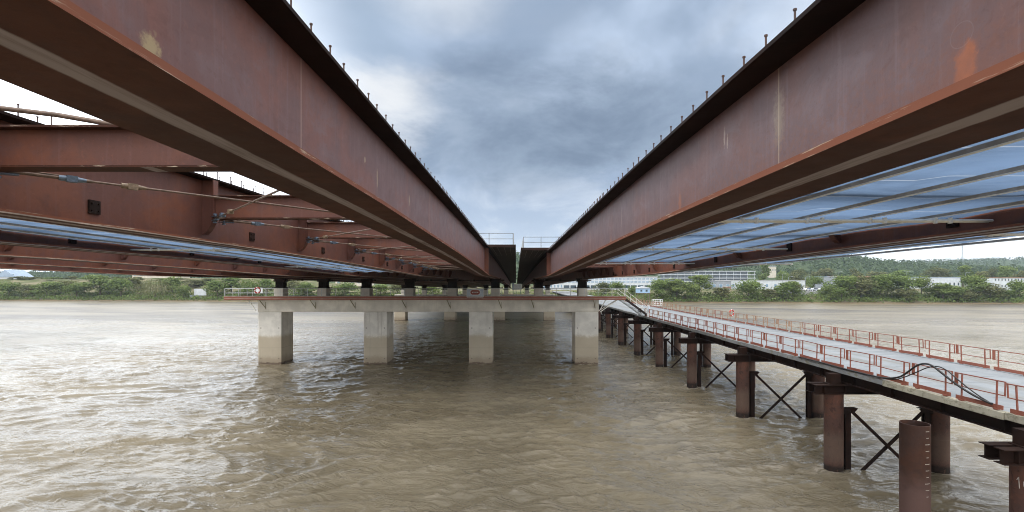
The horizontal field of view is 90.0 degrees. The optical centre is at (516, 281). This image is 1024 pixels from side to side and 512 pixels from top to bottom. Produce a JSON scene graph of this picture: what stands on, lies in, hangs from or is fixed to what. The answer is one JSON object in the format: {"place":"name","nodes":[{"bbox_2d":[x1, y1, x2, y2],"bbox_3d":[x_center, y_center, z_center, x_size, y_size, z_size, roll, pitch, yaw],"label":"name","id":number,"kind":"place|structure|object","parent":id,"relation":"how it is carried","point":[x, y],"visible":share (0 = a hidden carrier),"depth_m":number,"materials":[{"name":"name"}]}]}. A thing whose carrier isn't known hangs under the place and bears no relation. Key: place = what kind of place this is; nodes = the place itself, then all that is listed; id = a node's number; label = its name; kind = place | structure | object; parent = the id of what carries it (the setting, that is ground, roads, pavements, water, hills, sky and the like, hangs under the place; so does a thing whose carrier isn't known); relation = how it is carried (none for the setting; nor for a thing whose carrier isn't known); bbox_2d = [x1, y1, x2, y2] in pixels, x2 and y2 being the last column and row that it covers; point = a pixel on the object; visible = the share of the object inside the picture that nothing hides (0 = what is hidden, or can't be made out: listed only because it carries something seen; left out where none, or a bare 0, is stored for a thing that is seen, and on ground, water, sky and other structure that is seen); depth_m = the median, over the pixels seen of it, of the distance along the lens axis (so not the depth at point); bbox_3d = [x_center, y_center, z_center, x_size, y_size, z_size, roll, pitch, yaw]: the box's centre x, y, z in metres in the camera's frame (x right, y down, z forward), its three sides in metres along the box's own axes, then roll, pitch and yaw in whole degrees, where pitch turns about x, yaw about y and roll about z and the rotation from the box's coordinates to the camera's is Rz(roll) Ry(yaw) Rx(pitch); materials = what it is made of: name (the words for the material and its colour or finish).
{"place":"outdoors","nodes":[
{"label":"outdoors","id":0,"kind":"place"},
{"bbox_2d":[0,301,1023,511],"bbox_3d":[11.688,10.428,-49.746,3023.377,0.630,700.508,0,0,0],"label":"water","id":1,"kind":"structure","parent":0,"point":[150,406],"depth_m":38.50,"materials":[{"name":"liquid"}]},
{"bbox_2d":[258,289,598,364],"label":"concrete pier","id":2,"kind":"structure","parent":1,"relation":"in","point":[275,331],"depth_m":64.50,"materials":[{"name":"concrete"}]},
{"bbox_2d":[272,278,289,287],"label":"bearing","id":3,"kind":"object","parent":2,"relation":"on","point":[281,283],"visible":0.99,"depth_m":65.35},
{"bbox_2d":[0,264,442,287],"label":"steel girder","id":4,"kind":"object","parent":3,"relation":"on","point":[46,268],"visible":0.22,"depth_m":38.89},
{"bbox_2d":[316,278,332,287],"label":"bearing","id":5,"kind":"object","parent":2,"relation":"on","point":[323,283],"visible":0.98,"depth_m":65.35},
{"bbox_2d":[0,257,462,287],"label":"steel girder","id":6,"kind":"object","parent":5,"relation":"on","point":[43,262],"visible":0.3,"depth_m":33.12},
{"bbox_2d":[359,278,375,287],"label":"bearing","id":7,"kind":"object","parent":2,"relation":"on","point":[366,283],"visible":0.98,"depth_m":65.33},
{"bbox_2d":[0,245,476,287],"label":"steel girder","id":8,"kind":"object","parent":7,"relation":"on","point":[39,253],"visible":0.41,"depth_m":26.80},
{"bbox_2d":[224,295,625,311],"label":"service walkway","id":9,"kind":"structure","parent":2,"relation":"attached to","point":[447,298],"depth_m":63.45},
{"bbox_2d":[224,288,625,295],"bbox_3d":[-11.275,1.423,63.520,49.805,1.154,0.064,0,0,0],"label":"walkway railing","id":10,"kind":"object","parent":9,"relation":"on","point":[420,288],"visible":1,"depth_m":63.51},
{"bbox_2d":[288,295,576,295],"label":"service pipe","id":11,"kind":"object","parent":2,"relation":"on","point":[433,295],"visible":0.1,"depth_m":67.24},
{"bbox_2d":[445,278,461,287],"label":"bearing","id":12,"kind":"object","parent":2,"relation":"on","point":[452,283],"visible":0.99,"depth_m":65.32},
{"bbox_2d":[0,104,490,285],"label":"steel girder","id":13,"kind":"object","parent":12,"relation":"on","point":[151,213],"visible":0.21,"depth_m":11.91,"materials":[{"name":"metal"}]},
{"bbox_2d":[0,125,230,171],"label":"cross beam","id":14,"kind":"structure","parent":13,"relation":"attached to","point":[69,148],"depth_m":7.39,"materials":[{"name":"metal"}]},
{"bbox_2d":[0,106,112,124],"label":"cable","id":15,"kind":"object","parent":14,"relation":"on","point":[52,114],"visible":0.27,"depth_m":7.22,"materials":[{"name":"metal"}]},
{"bbox_2d":[0,172,331,212],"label":"bracing rod","id":16,"kind":"object","parent":13,"relation":"attached to","point":[77,179],"visible":0.84,"depth_m":8.70,"materials":[{"name":"metal"}]},
{"bbox_2d":[211,190,278,222],"bbox_3d":[-5.230,-1.617,10.305,0.115,0.240,7.704,0,0,-42],"label":"bracing rod","id":17,"kind":"object","parent":13,"relation":"attached to","point":[223,215],"visible":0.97,"depth_m":11.78,"materials":[{"name":"metal"}]},
{"bbox_2d":[212,195,348,219],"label":"cross beam","id":18,"kind":"structure","parent":13,"relation":"attached to","point":[254,211],"depth_m":13.29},
{"bbox_2d":[218,220,391,237],"bbox_3d":[-5.230,-1.584,16.295,0.115,0.301,7.705,0,0,42],"label":"bracing rod","id":19,"kind":"object","parent":13,"relation":"attached to","point":[255,223],"visible":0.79,"depth_m":14.56,"materials":[{"name":"metal"}]},
{"bbox_2d":[306,222,393,238],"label":"cross beam","id":20,"kind":"structure","parent":13,"relation":"attached to","point":[343,226],"depth_m":19.19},
{"bbox_2d":[311,240,424,251],"bbox_3d":[-5.231,-1.479,22.096,0.115,0.377,7.556,0,0,43],"label":"bracing rod","id":21,"kind":"object","parent":13,"relation":"attached to","point":[331,242],"visible":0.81,"depth_m":20.48,"materials":[{"name":"metal"}]},
{"bbox_2d":[355,239,417,248],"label":"cross beam","id":22,"kind":"structure","parent":13,"relation":"attached to","point":[390,243],"depth_m":24.89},
{"bbox_2d":[386,249,433,255],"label":"cross beam","id":23,"kind":"structure","parent":13,"relation":"attached to","point":[393,252],"depth_m":30.59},
{"bbox_2d":[488,278,503,287],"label":"bearing","id":24,"kind":"object","parent":2,"relation":"on","point":[495,283],"visible":0.98,"depth_m":65.32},
{"bbox_2d":[0,0,511,287],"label":"steel girder","id":25,"kind":"object","parent":24,"relation":"on","point":[270,93],"visible":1,"depth_m":4.88,"materials":[{"name":"metal"}]},
{"bbox_2d":[488,245,515,282],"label":"concrete deck","id":26,"kind":"structure","parent":25,"relation":"on","point":[508,262],"depth_m":58.98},
{"bbox_2d":[531,278,547,287],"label":"bearing","id":27,"kind":"object","parent":2,"relation":"on","point":[538,283],"visible":0.98,"depth_m":65.32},
{"bbox_2d":[522,0,1023,287],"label":"steel girder","id":28,"kind":"object","parent":27,"relation":"on","point":[816,96],"visible":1,"depth_m":4.70,"materials":[{"name":"metal"}]},
{"bbox_2d":[394,290,554,320],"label":"concrete pier","id":29,"kind":"structure","parent":1,"relation":"in","point":[452,316],"depth_m":136.60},
{"bbox_2d":[598,305,627,331],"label":"pile bent","id":30,"kind":"object","parent":1,"relation":"in","point":[600,322],"visible":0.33,"depth_m":107.10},
{"bbox_2d":[602,308,641,337],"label":"pile bent","id":31,"kind":"object","parent":1,"relation":"in","point":[609,325],"visible":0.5,"depth_m":95.71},
{"bbox_2d":[613,312,655,344],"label":"pile bent","id":32,"kind":"object","parent":1,"relation":"in","point":[621,331],"visible":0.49,"depth_m":84.34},
{"bbox_2d":[628,316,680,355],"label":"pile bent","id":33,"kind":"object","parent":1,"relation":"in","point":[636,322],"visible":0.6,"depth_m":72.91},
{"bbox_2d":[648,323,710,367],"bbox_3d":[20.330,9.225,61.800,8.560,8.450,0.964,0,0,0],"label":"pile bent","id":34,"kind":"object","parent":1,"relation":"in","point":[658,329],"visible":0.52,"depth_m":61.51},
{"bbox_2d":[678,332,755,387],"bbox_3d":[20.330,9.225,50.400,8.560,8.450,0.964,0,0,0],"label":"pile bent","id":35,"kind":"object","parent":1,"relation":"in","point":[691,341],"visible":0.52,"depth_m":50.11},
{"bbox_2d":[724,347,824,418],"bbox_3d":[20.330,9.225,39.100,8.560,8.450,0.964,0,0,0],"label":"pile bent","id":36,"kind":"object","parent":1,"relation":"in","point":[742,358],"visible":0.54,"depth_m":38.86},
{"bbox_2d":[806,373,949,473],"bbox_3d":[20.330,9.225,27.900,8.560,8.450,0.964,0,0,0],"label":"pile bent","id":37,"kind":"object","parent":1,"relation":"in","point":[833,389],"visible":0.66,"depth_m":27.61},
{"bbox_2d":[899,420,930,511],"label":"casing pipe","id":38,"kind":"object","parent":1,"relation":"in","point":[914,465],"visible":1,"depth_m":18.54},
{"bbox_2d":[978,428,1023,511],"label":"pile bent","id":39,"kind":"object","parent":1,"relation":"in","point":[1010,454],"visible":1,"depth_m":17.23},
{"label":"pile bent","id":40,"kind":"object","parent":1,"relation":"in","visible":0},
{"bbox_2d":[552,291,1023,434],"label":"access trestle","id":41,"kind":"object","parent":40,"relation":"on","point":[1005,421],"visible":0.75,"depth_m":28.65,"materials":[{"name":"metal"}]},
{"bbox_2d":[619,289,646,315],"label":"steel stair","id":42,"kind":"object","parent":41,"relation":"on","point":[636,308],"visible":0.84,"depth_m":67.34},
{"bbox_2d":[780,336,798,355],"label":"rail panel","id":43,"kind":"object","parent":41,"relation":"on","point":[783,344],"visible":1,"depth_m":33.40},
{"bbox_2d":[821,345,844,367],"bbox_3d":[17.733,4.181,28.716,0.140,1.079,2.160,2,-1,0],"label":"rail panel","id":44,"kind":"object","parent":41,"relation":"on","point":[836,364],"visible":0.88,"depth_m":28.66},
{"bbox_2d":[846,350,874,374],"bbox_3d":[17.751,4.181,26.445,0.140,1.079,2.160,1,-1,0],"label":"rail panel","id":45,"kind":"object","parent":41,"relation":"on","point":[862,371],"visible":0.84,"depth_m":26.36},
{"bbox_2d":[874,333,896,350],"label":"rail panel","id":46,"kind":"object","parent":41,"relation":"on","point":[886,348],"visible":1,"depth_m":35.53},
{"bbox_2d":[876,355,909,385],"bbox_3d":[17.739,4.181,24.157,0.140,1.079,2.160,0,1,0],"label":"rail panel","id":47,"kind":"object","parent":41,"relation":"on","point":[903,382],"visible":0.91,"depth_m":23.92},
{"bbox_2d":[798,356,992,404],"bbox_3d":[17.580,4.101,25.375,0.084,1.244,12.945,0,0,0],"label":"hose","id":48,"kind":"object","parent":41,"relation":"on","point":[948,378],"visible":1,"depth_m":22.63,"materials":[{"name":"black rubber"}]},
{"bbox_2d":[897,336,923,355],"bbox_3d":[25.556,4.181,33.196,0.140,1.079,2.160,-2,-1,0],"label":"rail panel","id":49,"kind":"object","parent":41,"relation":"on","point":[908,352],"visible":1,"depth_m":33.18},
{"bbox_2d":[912,363,952,395],"bbox_3d":[17.756,4.181,21.895,0.140,1.079,2.160,1,0,1],"label":"rail panel","id":50,"kind":"object","parent":41,"relation":"on","point":[942,392],"visible":0.9,"depth_m":21.86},
{"bbox_2d":[888,366,987,400],"bbox_3d":[17.620,4.126,24.372,0.048,1.201,10.784,0,0,0],"label":"hose","id":51,"kind":"object","parent":41,"relation":"on","point":[947,371],"visible":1,"depth_m":20.99,"materials":[{"name":"black rubber"}]},
{"bbox_2d":[925,340,954,361],"bbox_3d":[25.552,4.181,30.911,0.140,1.079,2.160,-1,0,0],"label":"rail panel","id":52,"kind":"object","parent":41,"relation":"on","point":[949,359],"visible":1,"depth_m":30.81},
{"bbox_2d":[956,344,990,368],"bbox_3d":[25.549,4.181,28.642,0.140,1.079,2.160,-2,0,0],"label":"rail panel","id":53,"kind":"object","parent":41,"relation":"on","point":[984,365],"visible":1,"depth_m":28.60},
{"bbox_2d":[954,372,1006,409],"bbox_3d":[17.736,4.181,19.631,0.140,1.079,2.160,2,-1,0],"label":"rail panel","id":54,"kind":"object","parent":41,"relation":"on","point":[995,406],"visible":0.93,"depth_m":19.52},
{"bbox_2d":[992,350,1023,375],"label":"rail panel","id":55,"kind":"object","parent":41,"relation":"on","point":[998,368],"visible":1,"depth_m":26.81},
{"bbox_2d":[1006,383,1023,415],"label":"rail panel","id":56,"kind":"object","parent":41,"relation":"on","point":[1017,411],"visible":1,"depth_m":18.10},
{"bbox_2d":[0,256,1023,303],"bbox_3d":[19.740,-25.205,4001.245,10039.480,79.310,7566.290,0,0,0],"label":"ground","id":57,"kind":"structure","parent":0,"point":[36,281],"depth_m":285.25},
{"bbox_2d":[0,281,24,294],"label":"broadleaf tree","id":58,"kind":"object","parent":57,"relation":"on","point":[7,286],"visible":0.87,"depth_m":285.62,"materials":[{"name":"green plant"}]},
{"bbox_2d":[0,270,33,278],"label":"gable house","id":59,"kind":"structure","parent":57,"relation":"on","point":[5,274],"depth_m":331.76,"materials":[{"name":"white paint"}]},
{"bbox_2d":[6,284,44,295],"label":"pale tree","id":60,"kind":"object","parent":57,"relation":"on","point":[26,287],"visible":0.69,"depth_m":284.18,"materials":[{"name":"green plant"}]},
{"bbox_2d":[29,281,64,295],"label":"broadleaf tree","id":61,"kind":"object","parent":57,"relation":"on","point":[48,285],"visible":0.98,"depth_m":283.31,"materials":[{"name":"green plant"}]},
{"bbox_2d":[57,281,94,296],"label":"broadleaf tree","id":62,"kind":"object","parent":57,"relation":"on","point":[77,288],"visible":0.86,"depth_m":281.80,"materials":[{"name":"green plant"}]},
{"bbox_2d":[80,274,117,294],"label":"broadleaf tree","id":63,"kind":"object","parent":57,"relation":"on","point":[100,281],"visible":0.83,"depth_m":281.86,"materials":[{"name":"green plant"}]},
{"bbox_2d":[102,277,136,295],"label":"broadleaf tree","id":64,"kind":"object","parent":57,"relation":"on","point":[119,284],"visible":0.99,"depth_m":279.94,"materials":[{"name":"green plant"}]},
{"bbox_2d":[133,278,173,296],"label":"willow tree","id":65,"kind":"object","parent":57,"relation":"on","point":[159,288],"visible":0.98,"depth_m":276.32,"materials":[{"name":"green plant"}]},
{"bbox_2d":[160,276,183,291],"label":"broadleaf tree","id":66,"kind":"object","parent":57,"relation":"on","point":[173,281],"visible":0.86,"depth_m":285.85,"materials":[{"name":"green plant"}]},
{"bbox_2d":[200,280,229,298],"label":"broadleaf tree","id":67,"kind":"object","parent":57,"relation":"on","point":[216,285],"visible":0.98,"depth_m":275.03,"materials":[{"name":"green plant"}]},
{"bbox_2d":[222,278,242,293],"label":"broadleaf tree","id":68,"kind":"object","parent":57,"relation":"on","point":[232,281],"visible":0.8,"depth_m":280.12,"materials":[{"name":"green plant"}]},
{"bbox_2d":[238,279,258,294],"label":"broadleaf tree","id":69,"kind":"object","parent":57,"relation":"on","point":[248,284],"visible":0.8,"depth_m":273.98,"materials":[{"name":"green plant"}]},
{"bbox_2d":[252,279,274,293],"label":"broadleaf tree","id":70,"kind":"object","parent":57,"relation":"on","point":[266,283],"visible":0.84,"depth_m":276.88,"materials":[{"name":"green plant"}]},
{"bbox_2d":[294,282,317,294],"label":"broadleaf tree","id":71,"kind":"object","parent":57,"relation":"on","point":[304,285],"visible":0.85,"depth_m":272.46,"materials":[{"name":"green plant"}]},
{"bbox_2d":[332,282,358,293],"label":"broadleaf tree","id":72,"kind":"object","parent":57,"relation":"on","point":[347,285],"visible":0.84,"depth_m":272.73,"materials":[{"name":"green plant"}]},
{"bbox_2d":[0,288,1023,302],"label":"bank undergrowth","id":73,"kind":"object","parent":57,"relation":"on","point":[1017,299],"visible":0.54,"depth_m":257.14,"materials":[{"name":"green plant"}]},
{"bbox_2d":[0,252,1023,281],"bbox_3d":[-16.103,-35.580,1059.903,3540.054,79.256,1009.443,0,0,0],"label":"hillside woods","id":74,"kind":"object","parent":57,"relation":"on","point":[893,264],"visible":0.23,"depth_m":686.16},
{"bbox_2d":[563,276,657,289],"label":"factory building","id":75,"kind":"structure","parent":57,"relation":"on","point":[637,281],"depth_m":329.94,"materials":[{"name":"white paint"}]},
{"bbox_2d":[645,279,669,298],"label":"broadleaf tree","id":76,"kind":"object","parent":57,"relation":"on","point":[658,285],"visible":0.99,"depth_m":255.26,"materials":[{"name":"green plant"}]},
{"bbox_2d":[665,278,697,296],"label":"broadleaf tree","id":77,"kind":"object","parent":57,"relation":"on","point":[675,285],"visible":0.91,"depth_m":254.75,"materials":[{"name":"green plant"}]},
{"bbox_2d":[681,283,703,298],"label":"broadleaf tree","id":78,"kind":"object","parent":57,"relation":"on","point":[694,289],"visible":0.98,"depth_m":252.47,"materials":[{"name":"green plant"}]},
{"bbox_2d":[688,274,713,297],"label":"broadleaf tree","id":79,"kind":"object","parent":57,"relation":"on","point":[705,284],"visible":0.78,"depth_m":255.44,"materials":[{"name":"green plant"}]},
{"bbox_2d":[658,271,755,286],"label":"office block","id":80,"kind":"structure","parent":57,"relation":"on","point":[730,275],"depth_m":431.60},
{"bbox_2d":[730,279,765,299],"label":"broadleaf tree","id":81,"kind":"object","parent":57,"relation":"on","point":[751,286],"visible":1,"depth_m":250.53,"materials":[{"name":"green plant"}]},
{"bbox_2d":[715,280,804,288],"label":"warehouse","id":82,"kind":"structure","parent":57,"relation":"on","point":[769,284],"depth_m":345.00,"materials":[{"name":"white paint"}]},
{"bbox_2d":[771,281,802,299],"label":"broadleaf tree","id":83,"kind":"object","parent":57,"relation":"on","point":[786,287],"visible":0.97,"depth_m":249.68,"materials":[{"name":"green plant"}]},
{"bbox_2d":[788,268,806,281],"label":"pale tree","id":84,"kind":"object","parent":57,"relation":"on","point":[793,276],"visible":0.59,"depth_m":406.37,"materials":[{"name":"green plant"}]},
{"bbox_2d":[806,275,824,287],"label":"broadleaf tree","id":85,"kind":"object","parent":57,"relation":"on","point":[813,280],"visible":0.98,"depth_m":320.35,"materials":[{"name":"green plant"}]},
{"bbox_2d":[806,268,836,278],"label":"pale tree","id":86,"kind":"object","parent":57,"relation":"on","point":[827,271],"visible":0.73,"depth_m":451.07,"materials":[{"name":"green plant"}]},
{"bbox_2d":[817,284,841,300],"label":"broadleaf tree","id":87,"kind":"object","parent":57,"relation":"on","point":[826,290],"visible":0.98,"depth_m":247.66,"materials":[{"name":"green plant"}]},
{"bbox_2d":[823,274,859,298],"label":"broadleaf tree","id":88,"kind":"object","parent":57,"relation":"on","point":[845,282],"visible":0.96,"depth_m":247.78,"materials":[{"name":"green plant"}]},
{"bbox_2d":[845,274,892,296],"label":"pale tree","id":89,"kind":"object","parent":57,"relation":"on","point":[863,283],"visible":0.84,"depth_m":248.74,"materials":[{"name":"green plant"}]},
{"bbox_2d":[865,273,895,297],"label":"broadleaf tree","id":90,"kind":"object","parent":57,"relation":"on","point":[886,280],"visible":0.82,"depth_m":247.37,"materials":[{"name":"green plant"}]},
{"bbox_2d":[882,275,922,291],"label":"broadleaf tree","id":91,"kind":"object","parent":57,"relation":"on","point":[900,282],"visible":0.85,"depth_m":247.45,"materials":[{"name":"green plant"}]},
{"bbox_2d":[892,288,917,299],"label":"pale tree","id":92,"kind":"object","parent":57,"relation":"on","point":[901,292],"visible":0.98,"depth_m":243.88,"materials":[{"name":"green plant"}]},
{"bbox_2d":[910,275,934,293],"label":"broadleaf tree","id":93,"kind":"object","parent":57,"relation":"on","point":[920,281],"visible":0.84,"depth_m":250.28,"materials":[{"name":"green plant"}]},
{"bbox_2d":[895,277,960,288],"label":"white hall","id":94,"kind":"structure","parent":57,"relation":"on","point":[952,280],"depth_m":345.00,"materials":[{"name":"paint"}]},
{"bbox_2d":[917,266,953,276],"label":"pale tree","id":95,"kind":"object","parent":57,"relation":"on","point":[938,272],"visible":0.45,"depth_m":417.44,"materials":[{"name":"green plant"}]},
{"bbox_2d":[923,282,962,298],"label":"broadleaf tree","id":96,"kind":"object","parent":57,"relation":"on","point":[936,289],"visible":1,"depth_m":244.32,"materials":[{"name":"green plant"}]},
{"bbox_2d":[956,264,973,285],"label":"broadleaf tree","id":97,"kind":"object","parent":57,"relation":"on","point":[963,269],"visible":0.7,"depth_m":377.54,"materials":[{"name":"green plant"}]},
{"bbox_2d":[955,289,984,300],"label":"pale tree","id":98,"kind":"object","parent":57,"relation":"on","point":[970,293],"visible":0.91,"depth_m":241.65,"materials":[{"name":"green plant"}]},
{"bbox_2d":[959,274,990,296],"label":"broadleaf tree","id":99,"kind":"object","parent":57,"relation":"on","point":[975,283],"visible":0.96,"depth_m":243.51,"materials":[{"name":"green plant"}]},
{"bbox_2d":[976,282,1009,297],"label":"pale tree","id":100,"kind":"object","parent":57,"relation":"on","point":[998,289],"visible":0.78,"depth_m":241.68,"materials":[{"name":"green plant"}]},
{"bbox_2d":[981,277,1023,290],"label":"white apartments","id":101,"kind":"structure","parent":57,"relation":"on","point":[1002,282],"depth_m":320.00,"materials":[{"name":"tile"}]},
{"bbox_2d":[994,265,1017,276],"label":"broadleaf tree","id":102,"kind":"object","parent":57,"relation":"on","point":[1007,271],"visible":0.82,"depth_m":412.99,"materials":[{"name":"green plant"}]},
{"bbox_2d":[1006,279,1023,296],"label":"broadleaf tree","id":103,"kind":"object","parent":57,"relation":"on","point":[1016,286],"visible":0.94,"depth_m":245.17,"materials":[{"name":"green plant"}]},
{"bbox_2d":[0,0,1023,271],"label":"sky","id":104,"kind":"structure","parent":0,"point":[525,112],"materials":[{"name":"grey"}]},
{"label":"bearing","id":105,"kind":"object","parent":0,"visible":0},
{"bbox_2d":[0,230,483,287],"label":"steel girder","id":106,"kind":"object","parent":105,"relation":"on","point":[24,240],"visible":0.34,"depth_m":19.10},
{"bbox_2d":[0,217,392,272],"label":"blue formwork","id":107,"kind":"object","parent":106,"relation":"attached to","point":[44,229],"visible":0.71,"depth_m":17.26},
{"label":"bearing","id":108,"kind":"object","parent":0,"visible":0},
{"bbox_2d":[533,207,1023,287],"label":"steel girder","id":109,"kind":"object","parent":108,"relation":"on","point":[1008,220],"visible":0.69,"depth_m":13.12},
{"bbox_2d":[517,248,548,283],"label":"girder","id":110,"kind":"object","parent":109,"relation":"on","point":[527,262],"depth_m":60.82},
{"bbox_2d":[596,129,1023,264],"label":"blue formwork","id":111,"kind":"object","parent":109,"relation":"attached to","point":[978,178],"visible":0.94,"depth_m":8.23,"materials":[{"name":"metal"}]},
{"bbox_2d":[655,231,1023,274],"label":"blue formwork","id":112,"kind":"object","parent":109,"relation":"attached to","point":[964,241],"visible":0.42,"depth_m":14.67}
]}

